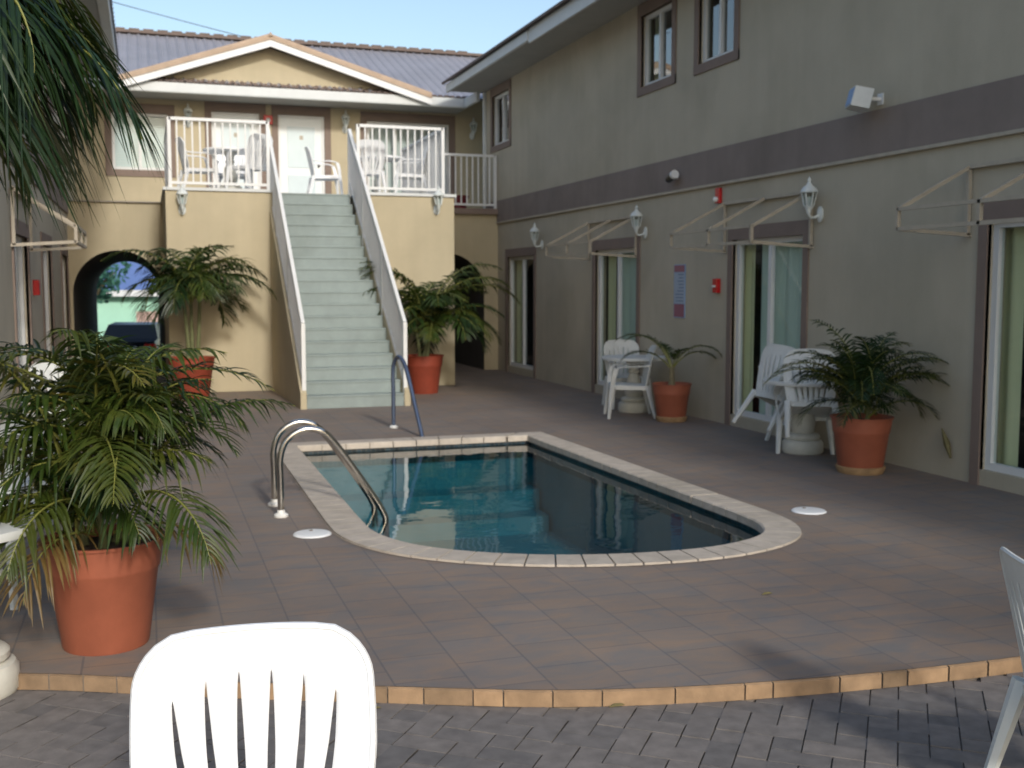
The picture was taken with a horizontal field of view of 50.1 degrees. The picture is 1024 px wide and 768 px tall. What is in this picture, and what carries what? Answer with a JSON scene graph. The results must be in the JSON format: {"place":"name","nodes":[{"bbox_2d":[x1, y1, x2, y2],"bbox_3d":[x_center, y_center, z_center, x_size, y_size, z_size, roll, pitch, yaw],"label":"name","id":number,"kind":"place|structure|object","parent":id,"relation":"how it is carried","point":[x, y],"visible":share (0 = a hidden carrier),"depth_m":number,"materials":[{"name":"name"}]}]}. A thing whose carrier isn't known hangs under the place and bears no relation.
{"place":"outdoors","nodes":[
{"label":"outdoors","id":0,"kind":"place"},
{"bbox_2d":[97,262,132,303],"bbox_3d":[-14.598,-2.812,37.067,3.462,4.158,3.370,-2,5,-18],"label":"leafy tree","id":1,"kind":"object","parent":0,"point":[107,278],"visible":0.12,"depth_m":36.99,"materials":[{"name":"green plant"}]},
{"bbox_2d":[97,262,158,339],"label":"mint house","id":2,"kind":"structure","parent":0,"point":[113,310],"depth_m":43.29,"materials":[{"name":"green paint"}]},
{"bbox_2d":[136,311,157,321],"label":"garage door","id":3,"kind":"structure","parent":2,"relation":"in","point":[145,318],"depth_m":43.54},
{"bbox_2d":[101,322,159,347],"bbox_3d":[-11.478,-1.181,33.691,2.000,1.460,4.235,-1,5,-10],"label":"parked car","id":4,"kind":"object","parent":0,"point":[144,335],"visible":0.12,"depth_m":32.19,"materials":[{"name":"black paint"}]},
{"bbox_2d":[112,1,239,35],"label":"overhead wire","id":5,"kind":"object","parent":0,"point":[176,19],"visible":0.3,"depth_m":39.24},
{"bbox_2d":[67,27,497,391],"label":"hotel building","id":6,"kind":"structure","parent":0,"point":[304,94],"depth_m":21.37,"materials":[{"name":"beige paint"}]},
{"bbox_2d":[111,112,167,170],"bbox_3d":[-7.316,-4.762,21.559,1.050,1.100,0.110,-2,5,-18],"label":"window","id":7,"kind":"structure","parent":6,"relation":"in","point":[158,121],"depth_m":21.57,"materials":[{"name":"white glass"}]},
{"bbox_2d":[176,184,187,214],"bbox_3d":[-4.935,-2.765,16.387,0.176,0.455,0.238,-2,5,-18],"label":"wall lantern","id":8,"kind":"object","parent":6,"relation":"attached to","point":[182,203],"depth_m":16.34,"materials":[{"name":"white metal"}]},
{"bbox_2d":[183,103,191,126],"bbox_3d":[-6.391,-5.305,21.597,0.176,0.455,0.238,-2,5,-18],"label":"wall lantern","id":9,"kind":"object","parent":6,"relation":"attached to","point":[186,110],"depth_m":21.55,"materials":[{"name":"white metal"}]},
{"bbox_2d":[175,137,219,187],"bbox_3d":[-5.128,-3.530,17.804,0.627,0.902,0.605,-3,6,-28],"label":"plastic chair","id":10,"kind":"object","parent":6,"relation":"on","point":[181,156],"visible":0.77,"depth_m":17.67,"materials":[{"name":"white plastic"}]},
{"bbox_2d":[164,116,269,188],"bbox_3d":[-4.902,-3.623,18.003,1.500,1.042,2.910,-2,5,-18],"label":"balcony railing","id":11,"kind":"object","parent":6,"relation":"on","point":[169,182],"visible":0.84,"depth_m":16.66,"materials":[{"name":"white metal"}]},
{"bbox_2d":[202,147,255,188],"bbox_3d":[-4.593,-3.448,17.836,0.850,0.723,0.850,-2,5,-18],"label":"garden table","id":12,"kind":"object","parent":6,"relation":"on","point":[233,154],"visible":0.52,"depth_m":17.75,"materials":[{"name":"white plastic"}]},
{"bbox_2d":[215,154,248,188],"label":"plastic chair","id":13,"kind":"object","parent":6,"relation":"on","point":[220,166],"visible":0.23,"depth_m":18.84,"materials":[{"name":"white plastic"}]},
{"bbox_2d":[214,114,257,188],"bbox_3d":[-5.579,-4.444,22.149,0.840,1.940,0.056,-2,5,-18],"label":"door","id":14,"kind":"structure","parent":6,"relation":"in","point":[218,124],"depth_m":22.07,"materials":[{"name":"white wood"}]},
{"bbox_2d":[225,133,272,188],"bbox_3d":[-4.159,-3.495,17.426,0.627,0.902,0.605,4,6,36],"label":"plastic chair","id":15,"kind":"object","parent":6,"relation":"on","point":[249,157],"visible":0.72,"depth_m":17.24,"materials":[{"name":"white plastic"}]},
{"bbox_2d":[263,115,272,124],"bbox_3d":[-4.933,-5.348,22.154,0.180,0.180,0.100,-2,5,-18],"label":"alarm strobe","id":16,"kind":"object","parent":6,"relation":"attached to","point":[269,118],"visible":0.85,"depth_m":22.15,"materials":[{"name":"red plastic"}]},
{"bbox_2d":[280,118,322,193],"bbox_3d":[-4.330,-4.480,22.545,0.840,1.940,0.090,-2,5,-18],"label":"door","id":17,"kind":"structure","parent":6,"relation":"in","point":[297,134],"depth_m":22.51,"materials":[{"name":"white wood"}]},
{"bbox_2d":[304,147,342,193],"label":"plastic chair","id":18,"kind":"object","parent":6,"relation":"on","point":[335,177],"visible":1,"depth_m":18.83,"materials":[{"name":"white plastic"}]},
{"bbox_2d":[342,110,349,132],"bbox_3d":[-3.431,-5.414,22.576,0.176,0.455,0.238,-2,5,-18],"label":"wall lantern","id":19,"kind":"object","parent":6,"relation":"attached to","point":[346,123],"depth_m":22.53,"materials":[{"name":"white metal"}]},
{"bbox_2d":[347,140,386,192],"bbox_3d":[-2.403,-3.567,18.213,0.605,0.902,0.627,-2,5,-18],"label":"plastic chair","id":20,"kind":"object","parent":6,"relation":"on","point":[376,154],"visible":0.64,"depth_m":18.00,"materials":[{"name":"white plastic"}]},
{"bbox_2d":[360,155,404,192],"bbox_3d":[-2.268,-3.546,18.922,0.850,0.723,0.850,-2,5,-18],"label":"garden table","id":21,"kind":"object","parent":6,"relation":"on","point":[390,158],"visible":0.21,"depth_m":18.84,"materials":[{"name":"white plastic"}]},
{"bbox_2d":[356,124,444,193],"bbox_3d":[-2.231,-3.713,18.888,1.430,1.062,2.910,-2,5,-18],"label":"balcony railing","id":22,"kind":"object","parent":6,"relation":"on","point":[433,143],"visible":0.75,"depth_m":17.69,"materials":[{"name":"white metal"}]},
{"bbox_2d":[367,121,448,193],"bbox_3d":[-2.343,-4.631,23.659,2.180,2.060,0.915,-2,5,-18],"label":"sliding door","id":23,"kind":"structure","parent":6,"relation":"in","point":[446,127],"depth_m":23.32,"materials":[{"name":"white paint"}]},
{"bbox_2d":[393,148,428,193],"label":"plastic chair","id":24,"kind":"object","parent":6,"relation":"on","point":[404,175],"visible":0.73,"depth_m":18.56,"materials":[{"name":"white plastic"}]},
{"bbox_2d":[433,186,443,214],"bbox_3d":[-1.188,-2.957,17.622,0.176,0.455,0.238,-2,5,-18],"label":"wall lantern","id":25,"kind":"object","parent":6,"relation":"attached to","point":[438,203],"depth_m":17.57,"materials":[{"name":"white metal"}]},
{"bbox_2d":[426,153,496,208],"bbox_3d":[-1.075,-3.872,20.857,1.630,1.022,0.050,-2,5,-18],"label":"balcony railing","id":26,"kind":"object","parent":6,"relation":"on","point":[494,204],"visible":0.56,"depth_m":20.97,"materials":[{"name":"white metal"}]},
{"bbox_2d":[454,195,468,207],"bbox_3d":[-1.050,-3.580,21.760,0.400,0.310,0.400,-2,5,-18],"label":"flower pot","id":27,"kind":"object","parent":6,"relation":"on","point":[458,198],"visible":0.41,"depth_m":21.61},
{"bbox_2d":[469,117,477,139],"bbox_3d":[-0.831,-5.472,23.440,0.176,0.455,0.238,-2,5,-18],"label":"wall lantern","id":28,"kind":"object","parent":6,"relation":"attached to","point":[474,124],"depth_m":23.39,"materials":[{"name":"white metal"}]},
{"bbox_2d":[112,0,560,165],"label":"sky","id":29,"kind":"structure","parent":0,"point":[471,26],"materials":[{"name":"blue"}]},
{"bbox_2d":[265,127,410,409],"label":"staircase","id":30,"kind":"structure","parent":0,"point":[338,341],"depth_m":15.93,"materials":[{"name":"paint"}]},
{"bbox_2d":[0,348,1023,689],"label":"pool deck","id":31,"kind":"structure","parent":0,"point":[892,566],"depth_m":6.10,"materials":[{"name":"tile"}]},
{"bbox_2d":[0,420,62,609],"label":"plastic chair","id":32,"kind":"object","parent":31,"relation":"on","point":[15,598],"visible":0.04,"depth_m":6.07,"materials":[{"name":"white plastic"}]},
{"bbox_2d":[29,362,84,424],"bbox_3d":[-4.356,0.245,10.655,0.605,0.902,0.627,-4,7,-38],"label":"plastic chair","id":33,"kind":"object","parent":31,"relation":"on","point":[43,367],"visible":0.08,"depth_m":10.79,"materials":[{"name":"white plastic"}]},
{"bbox_2d":[0,0,119,422],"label":"hotel wing","id":34,"kind":"structure","parent":31,"relation":"on","point":[26,315],"depth_m":13.35,"materials":[{"name":"beige paint"}]},
{"bbox_2d":[10,217,34,414],"bbox_3d":[-5.240,-0.561,11.638,0.130,2.320,1.600,-2,5,-18],"label":"sliding door","id":35,"kind":"structure","parent":34,"relation":"in","point":[21,229],"depth_m":12.16,"materials":[{"name":"white paint"}]},
{"bbox_2d":[33,280,39,294],"bbox_3d":[-5.558,-1.128,12.803,0.070,0.180,0.120,-2,5,-18],"label":"fire alarm pull","id":36,"kind":"object","parent":34,"relation":"attached to","point":[36,287],"visible":1,"depth_m":12.75,"materials":[{"name":"red plastic"}]},
{"bbox_2d":[40,232,55,390],"bbox_3d":[-6.250,-0.835,14.662,0.130,2.320,1.600,-2,5,-18],"label":"sliding door","id":37,"kind":"structure","parent":34,"relation":"in","point":[44,237],"depth_m":15.21,"materials":[{"name":"white paint"}]},
{"bbox_2d":[10,186,86,251],"bbox_3d":[-4.913,-1.729,11.668,0.616,0.592,1.781,-2,5,-18],"label":"awning frame","id":38,"kind":"object","parent":34,"relation":"attached to","point":[79,243],"visible":0.79,"depth_m":10.93,"materials":[{"name":"white metal"}]},
{"bbox_2d":[46,60,54,114],"bbox_3d":[-6.718,-4.575,15.860,0.052,1.175,1.220,-2,5,-18],"label":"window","id":39,"kind":"structure","parent":34,"relation":"in","point":[49,106],"depth_m":15.81,"materials":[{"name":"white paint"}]},
{"bbox_2d":[60,244,71,357],"bbox_3d":[-7.308,-1.101,17.829,0.130,2.280,1.500,-2,5,-18],"label":"sliding door","id":40,"kind":"structure","parent":34,"relation":"in","point":[62,252],"depth_m":18.32,"materials":[{"name":"white paint"}]},
{"bbox_2d":[0,328,294,655],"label":"potted palm","id":41,"kind":"object","parent":31,"relation":"on","point":[101,577],"visible":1,"depth_m":4.78,"materials":[{"name":"plant"}]},
{"bbox_2d":[101,244,277,399],"bbox_3d":[-4.589,-0.923,15.968,2.116,2.261,1.907,2,6,21],"label":"potted palm","id":42,"kind":"object","parent":31,"relation":"on","point":[192,277],"visible":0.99,"depth_m":15.78,"materials":[{"name":"plant"}]},
{"bbox_2d":[293,529,331,538],"bbox_3d":[-1.325,0.989,7.266,0.254,0.016,0.254,-2,5,-18],"label":"skimmer lid","id":43,"kind":"object","parent":31,"relation":"on","point":[312,533],"visible":1,"depth_m":7.24,"materials":[{"name":"white plastic"}]},
{"bbox_2d":[268,419,388,519],"bbox_3d":[-1.353,0.946,8.152,0.872,1.347,0.524,-2,5,-18],"label":"pool ladder","id":44,"kind":"object","parent":31,"relation":"attached to","point":[277,485],"visible":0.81,"depth_m":7.98,"materials":[{"name":"silver metal"}]},
{"bbox_2d":[389,355,423,436],"bbox_3d":[-1.143,0.418,12.266,0.103,1.459,1.085,-3,6,-28],"label":"pool handrail","id":45,"kind":"object","parent":31,"relation":"on","point":[411,390],"visible":0.77,"depth_m":12.38,"materials":[{"name":"silver metal"}]},
{"bbox_2d":[359,260,520,393],"bbox_3d":[-1.318,-0.873,16.756,2.474,2.018,2.194,2,6,25],"label":"potted palm","id":46,"kind":"object","parent":31,"relation":"on","point":[428,311],"visible":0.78,"depth_m":16.55,"materials":[{"name":"plant"}]},
{"bbox_2d":[269,432,804,567],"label":"swimming pool","id":47,"kind":"structure","parent":31,"relation":"in","point":[338,516],"depth_m":7.93,"materials":[{"name":"paint"}]},
{"bbox_2d":[303,443,760,557],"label":"water","id":48,"kind":"structure","parent":47,"relation":"in","point":[522,498],"depth_m":8.58,"materials":[{"name":"blue liquid"}]},
{"bbox_2d":[602,340,651,408],"bbox_3d":[1.551,-0.137,14.872,0.605,0.902,0.627,-1,5,-10],"label":"plastic chair","id":49,"kind":"object","parent":31,"relation":"on","point":[613,346],"visible":0.48,"depth_m":15.07,"materials":[{"name":"white plastic"}]},
{"bbox_2d":[603,345,655,418],"bbox_3d":[1.489,-0.037,13.767,0.627,0.902,0.605,0,5,0],"label":"plastic chair","id":50,"kind":"object","parent":31,"relation":"on","point":[612,385],"visible":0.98,"depth_m":13.56,"materials":[{"name":"white plastic"}]},
{"bbox_2d":[601,355,666,412],"bbox_3d":[1.587,0.001,14.288,0.850,0.723,0.850,-2,5,-18],"label":"garden table","id":51,"kind":"object","parent":31,"relation":"on","point":[632,401],"visible":0.85,"depth_m":14.18,"materials":[{"name":"white concrete"}]},
{"bbox_2d":[617,333,721,422],"bbox_3d":[1.897,-0.085,13.323,1.319,1.068,0.544,1,5,14],"label":"potted palm","id":52,"kind":"object","parent":31,"relation":"on","point":[671,396],"visible":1,"depth_m":13.18,"materials":[{"name":"ceramic"}]},
{"bbox_2d":[441,0,1023,495],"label":"hotel wing","id":53,"kind":"structure","parent":31,"relation":"on","point":[593,110],"depth_m":12.10,"materials":[{"name":"beige paint"}]},
{"bbox_2d":[490,78,510,152],"bbox_3d":[-0.169,-5.083,20.860,0.130,1.225,1.260,-2,5,-18],"label":"window","id":54,"kind":"structure","parent":53,"relation":"in","point":[503,101],"depth_m":21.00,"materials":[{"name":"white paint"}]},
{"bbox_2d":[505,247,535,378],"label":"sliding door","id":55,"kind":"structure","parent":53,"relation":"in","point":[526,264],"depth_m":20.72,"materials":[{"name":"white paint"}]},
{"bbox_2d":[530,223,543,248],"bbox_3d":[0.416,-2.542,18.799,0.238,0.455,0.176,-2,5,-18],"label":"wall lantern","id":56,"kind":"object","parent":53,"relation":"attached to","point":[534,238],"depth_m":18.77,"materials":[{"name":"white metal"}]},
{"bbox_2d":[545,216,636,260],"bbox_3d":[1.126,-2.113,15.911,0.736,0.592,1.751,-2,5,-18],"label":"awning frame","id":57,"kind":"object","parent":53,"relation":"attached to","point":[588,253],"visible":0.94,"depth_m":15.82,"materials":[{"name":"white metal"}]},
{"bbox_2d":[591,236,640,392],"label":"sliding door","id":58,"kind":"structure","parent":53,"relation":"in","point":[622,273],"depth_m":16.29,"materials":[{"name":"white paint"}]},
{"bbox_2d":[630,205,647,238],"bbox_3d":[1.720,-2.208,14.894,0.238,0.455,0.176,-2,5,-18],"label":"wall lantern","id":59,"kind":"object","parent":53,"relation":"attached to","point":[636,213],"depth_m":14.87,"materials":[{"name":"white metal"}]},
{"bbox_2d":[637,0,676,96],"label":"window","id":60,"kind":"structure","parent":53,"relation":"in","point":[665,19],"depth_m":14.86,"materials":[{"name":"brown paint"}]},
{"bbox_2d":[665,170,678,182],"bbox_3d":[2.059,-2.644,13.952,0.165,0.147,0.216,-2,5,-18],"label":"security camera","id":61,"kind":"object","parent":53,"relation":"attached to","point":[671,176],"visible":1,"depth_m":13.87,"materials":[{"name":"white paint"}]},
{"bbox_2d":[674,264,685,317],"bbox_3d":[2.149,-1.191,14.050,0.016,0.680,0.300,-2,5,-18],"label":"pool sign","id":62,"kind":"object","parent":53,"relation":"attached to","point":[679,287],"visible":1,"depth_m":14.03,"materials":[{"name":"blue plastic"}]},
{"bbox_2d":[712,279,720,292],"bbox_3d":[2.437,-1.174,13.090,0.075,0.170,0.100,-2,5,-18],"label":"fire alarm pull","id":63,"kind":"object","parent":53,"relation":"attached to","point":[716,285],"visible":1,"depth_m":13.05,"materials":[{"name":"red plastic"}]},
{"bbox_2d":[693,0,739,75],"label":"window","id":64,"kind":"structure","parent":53,"relation":"in","point":[726,13],"depth_m":13.36,"materials":[{"name":"brown paint"}]},
{"bbox_2d":[713,188,721,203],"bbox_3d":[2.427,-2.235,12.991,0.095,0.180,0.100,-2,5,-18],"label":"alarm strobe","id":65,"kind":"object","parent":53,"relation":"attached to","point":[717,198],"visible":1,"depth_m":12.96,"materials":[{"name":"red plastic"}]},
{"bbox_2d":[669,191,813,252],"bbox_3d":[2.455,-1.753,11.932,0.736,0.592,1.811,-2,5,-18],"label":"awning frame","id":66,"kind":"object","parent":53,"relation":"attached to","point":[724,228],"visible":0.93,"depth_m":11.84,"materials":[{"name":"white metal"}]},
{"bbox_2d":[725,219,808,424],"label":"sliding door","id":67,"kind":"structure","parent":53,"relation":"in","point":[777,277],"depth_m":12.46,"materials":[{"name":"white paint"}]},
{"bbox_2d":[800,176,823,221],"bbox_3d":[3.015,-1.858,11.020,0.238,0.455,0.176,-2,5,-18],"label":"wall lantern","id":68,"kind":"object","parent":53,"relation":"attached to","point":[809,188],"depth_m":11.00,"materials":[{"name":"white metal"}]},
{"bbox_2d":[845,85,883,112],"bbox_3d":[3.264,-2.631,10.110,0.326,0.215,0.292,0,5,4],"label":"wall speaker","id":69,"kind":"object","parent":53,"relation":"attached to","point":[860,99],"depth_m":10.00,"materials":[{"name":"white plastic"}]},
{"bbox_2d":[941,428,951,457],"bbox_3d":[3.708,0.507,9.369,0.051,0.246,0.132,-2,5,-18],"label":"dry leaf","id":70,"kind":"object","parent":53,"relation":"attached to","point":[946,443],"visible":1,"depth_m":9.34,"materials":[{"name":"plant"}]},
{"bbox_2d":[895,156,1023,236],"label":"awning frame","id":71,"kind":"object","parent":53,"relation":"attached to","point":[979,202],"visible":1,"depth_m":8.60,"materials":[{"name":"white metal"}]},
{"bbox_2d":[969,199,1023,484],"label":"sliding door","id":72,"kind":"structure","parent":53,"relation":"in","point":[1010,460],"depth_m":8.95,"materials":[{"name":"white paint"}]},
{"bbox_2d":[732,344,820,440],"bbox_3d":[2.800,0.125,11.310,0.627,0.902,0.605,26,-6,-34],"label":"plastic chair","id":73,"kind":"object","parent":31,"relation":"on","point":[773,353],"visible":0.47,"depth_m":11.27,"materials":[{"name":"white plastic"}]},
{"bbox_2d":[762,377,833,454],"bbox_3d":[2.876,0.316,10.810,0.810,0.723,0.810,-2,5,-18],"label":"garden table","id":74,"kind":"object","parent":31,"relation":"on","point":[804,439],"visible":0.62,"depth_m":10.70,"materials":[{"name":"white concrete"}]},
{"bbox_2d":[773,349,839,454],"bbox_3d":[2.867,0.193,10.613,0.605,0.902,0.627,1,-21,7],"label":"plastic chair","id":75,"kind":"object","parent":31,"relation":"on","point":[793,405],"visible":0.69,"depth_m":10.48,"materials":[{"name":"white plastic"}]},
{"bbox_2d":[791,507,826,514],"bbox_3d":[2.170,0.922,8.005,0.254,0.016,0.254,-2,5,-18],"label":"skimmer lid","id":76,"kind":"object","parent":31,"relation":"on","point":[810,510],"visible":1,"depth_m":7.97,"materials":[{"name":"white plastic"}]},
{"bbox_2d":[765,319,949,475],"bbox_3d":[3.135,0.111,9.636,1.353,1.343,1.351,-4,6,-36],"label":"potted palm","id":77,"kind":"object","parent":31,"relation":"on","point":[861,439],"visible":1,"depth_m":9.49,"materials":[{"name":"plant"}]},
{"bbox_2d":[0,656,1023,767],"bbox_3d":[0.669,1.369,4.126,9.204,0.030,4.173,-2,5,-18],"label":"brick paving","id":78,"kind":"structure","parent":0,"point":[57,729],"depth_m":4.22,"materials":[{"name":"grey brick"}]},
{"bbox_2d":[0,514,36,699],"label":"garden table","id":79,"kind":"object","parent":78,"relation":"on","point":[9,670],"visible":0.69,"depth_m":4.59,"materials":[{"name":"white concrete"}]},
{"bbox_2d":[0,0,174,238],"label":"palm tree","id":80,"kind":"object","parent":78,"relation":"on","point":[51,27],"visible":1,"depth_m":4.02,"materials":[{"name":"green plant"}]},
{"bbox_2d":[129,622,376,767],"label":"plastic chair","id":81,"kind":"object","parent":78,"relation":"on","point":[181,670],"visible":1,"depth_m":2.46,"materials":[{"name":"white plastic"}]},
{"bbox_2d":[17,656,1022,706],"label":"step edge","id":82,"kind":"object","parent":78,"relation":"on","point":[593,698],"visible":0.76,"depth_m":4.56,"materials":[{"name":"orange tile"}]},
{"bbox_2d":[29,656,1018,708],"bbox_3d":[-2.882,1.293,4.540,15.751,0.087,1.044,-1,5,-8],"label":"step grout","id":83,"kind":"object","parent":78,"relation":"on","point":[637,688],"visible":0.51,"depth_m":4.58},
{"bbox_2d":[609,703,624,707],"bbox_3d":[0.431,1.313,4.481,0.072,0.016,0.016,-1,5,-10],"label":"dry leaf","id":84,"kind":"object","parent":78,"relation":"on","point":[616,704],"visible":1,"depth_m":4.47,"materials":[{"name":"beige plant"}]},
{"bbox_2d":[984,547,1023,767],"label":"plastic chair","id":85,"kind":"object","parent":78,"relation":"on","point":[1012,564],"visible":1,"depth_m":3.71,"materials":[{"name":"white plastic"}]}
]}

